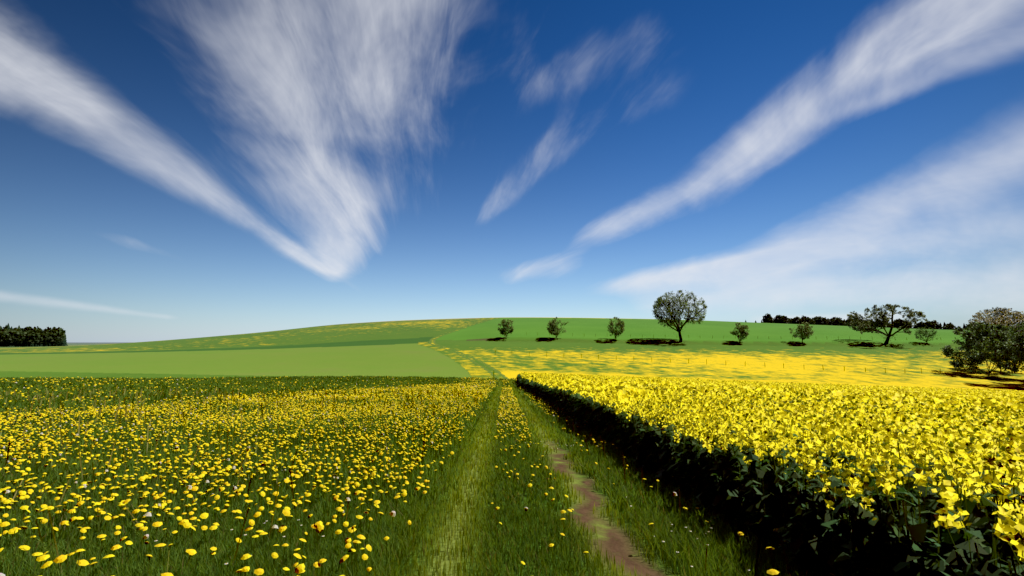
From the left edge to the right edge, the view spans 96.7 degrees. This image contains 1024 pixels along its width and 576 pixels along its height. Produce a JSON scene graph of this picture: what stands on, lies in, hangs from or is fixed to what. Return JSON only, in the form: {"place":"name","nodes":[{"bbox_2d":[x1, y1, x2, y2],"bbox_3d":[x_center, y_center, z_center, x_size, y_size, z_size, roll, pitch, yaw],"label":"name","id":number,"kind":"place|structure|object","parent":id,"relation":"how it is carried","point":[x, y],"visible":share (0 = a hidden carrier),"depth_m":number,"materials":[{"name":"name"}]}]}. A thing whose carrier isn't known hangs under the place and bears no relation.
{"place":"outdoors","nodes":[
{"label":"outdoors","id":0,"kind":"place"},
{"bbox_2d":[0,317,1023,575],"bbox_3d":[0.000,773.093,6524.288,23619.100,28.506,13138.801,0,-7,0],"label":"ground","id":1,"kind":"structure","parent":0,"point":[458,347],"depth_m":104.34,"materials":[{"name":"green plant"}]},
{"bbox_2d":[0,326,65,346],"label":"forest edge","id":2,"kind":"object","parent":1,"relation":"on","point":[25,336],"visible":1,"depth_m":434.48,"materials":[{"name":"green plant"}]},
{"bbox_2d":[0,323,67,346],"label":"forest","id":3,"kind":"object","parent":1,"relation":"on","point":[63,343],"visible":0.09,"depth_m":463.97,"materials":[{"name":"green plant"}]},
{"bbox_2d":[0,387,790,575],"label":"small meadow flora","id":4,"kind":"object","parent":1,"relation":"on","point":[224,397],"visible":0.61,"depth_m":11.25,"materials":[{"name":"plant"}]},
{"bbox_2d":[0,375,829,575],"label":"grass","id":5,"kind":"structure","parent":1,"relation":"on","point":[717,561],"depth_m":5.40,"materials":[{"name":"green plant"}]},
{"bbox_2d":[0,376,834,575],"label":"dandelions","id":6,"kind":"object","parent":1,"relation":"on","point":[299,568],"visible":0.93,"depth_m":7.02,"materials":[{"name":"yellow plant"}]},
{"bbox_2d":[498,319,513,338],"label":"tree","id":7,"kind":"object","parent":1,"relation":"on","point":[507,327],"visible":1,"depth_m":150.18,"materials":[{"name":"green plant"}]},
{"bbox_2d":[546,317,568,339],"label":"tree","id":8,"kind":"object","parent":1,"relation":"on","point":[553,327],"visible":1,"depth_m":149.98,"materials":[{"name":"green plant"}]},
{"bbox_2d":[607,317,624,339],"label":"tree","id":9,"kind":"object","parent":1,"relation":"on","point":[621,328],"visible":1,"depth_m":148.71,"materials":[{"name":"green plant"}]},
{"bbox_2d":[652,290,708,341],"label":"tree","id":10,"kind":"object","parent":1,"relation":"on","point":[665,307],"visible":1,"depth_m":148.08,"materials":[{"name":"green plant"}]},
{"bbox_2d":[730,322,749,342],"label":"tree","id":11,"kind":"object","parent":1,"relation":"on","point":[742,331],"visible":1,"depth_m":147.57,"materials":[{"name":"green plant"}]},
{"bbox_2d":[516,333,1012,386],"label":"fence posts","id":12,"kind":"object","parent":1,"relation":"on","point":[783,363],"visible":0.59,"depth_m":102.67,"materials":[{"name":"brown wood"}]},
{"bbox_2d":[516,372,1023,575],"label":"rapeseed plants","id":13,"kind":"object","parent":1,"relation":"on","point":[902,535],"depth_m":4.13,"materials":[{"name":"yellow plant"}]},
{"bbox_2d":[789,322,813,342],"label":"tree","id":14,"kind":"object","parent":1,"relation":"on","point":[806,331],"visible":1,"depth_m":147.31,"materials":[{"name":"green plant"}]},
{"bbox_2d":[745,320,965,329],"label":"conifer forest","id":15,"kind":"object","parent":1,"relation":"on","point":[964,327],"visible":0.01,"depth_m":450.58,"materials":[{"name":"green plant"}]},
{"bbox_2d":[844,304,927,343],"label":"spreading tree","id":16,"kind":"object","parent":1,"relation":"on","point":[882,324],"visible":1,"depth_m":148.09,"materials":[{"name":"green plant"}]},
{"bbox_2d":[762,313,1019,329],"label":"distant tree line","id":17,"kind":"object","parent":1,"relation":"on","point":[821,320],"visible":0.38,"depth_m":424.46,"materials":[{"name":"green plant"}]},
{"bbox_2d":[914,327,939,343],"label":"green tree","id":18,"kind":"object","parent":1,"relation":"on","point":[920,332],"visible":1,"depth_m":149.73,"materials":[{"name":"green plant"}]},
{"bbox_2d":[940,321,1023,375],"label":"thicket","id":19,"kind":"object","parent":1,"relation":"on","point":[983,332],"visible":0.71,"depth_m":97.16,"materials":[{"name":"green plant"}]},
{"bbox_2d":[963,326,1021,370],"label":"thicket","id":20,"kind":"object","parent":1,"relation":"on","point":[969,350],"visible":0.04,"depth_m":104.03,"materials":[{"name":"green plant"}]},
{"bbox_2d":[968,308,1023,333],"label":"blossom tree","id":21,"kind":"object","parent":1,"relation":"on","point":[994,320],"visible":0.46,"depth_m":127.16,"materials":[{"name":"grey plant"}]},
{"bbox_2d":[979,307,1023,330],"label":"bare tree","id":22,"kind":"object","parent":1,"relation":"on","point":[1000,313],"visible":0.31,"depth_m":148.37,"materials":[{"name":"grey plant"}]},
{"bbox_2d":[981,323,1023,375],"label":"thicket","id":23,"kind":"object","parent":1,"relation":"on","point":[1015,345],"visible":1,"depth_m":82.64,"materials":[{"name":"green plant"}]},
{"bbox_2d":[1001,321,1023,369],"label":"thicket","id":24,"kind":"object","parent":1,"relation":"on","point":[1006,359],"visible":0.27,"depth_m":92.03,"materials":[{"name":"green plant"}]},
{"bbox_2d":[0,0,1023,341],"label":"sky","id":25,"kind":"structure","parent":0,"point":[170,169],"materials":[{"name":"blue"}]}
]}

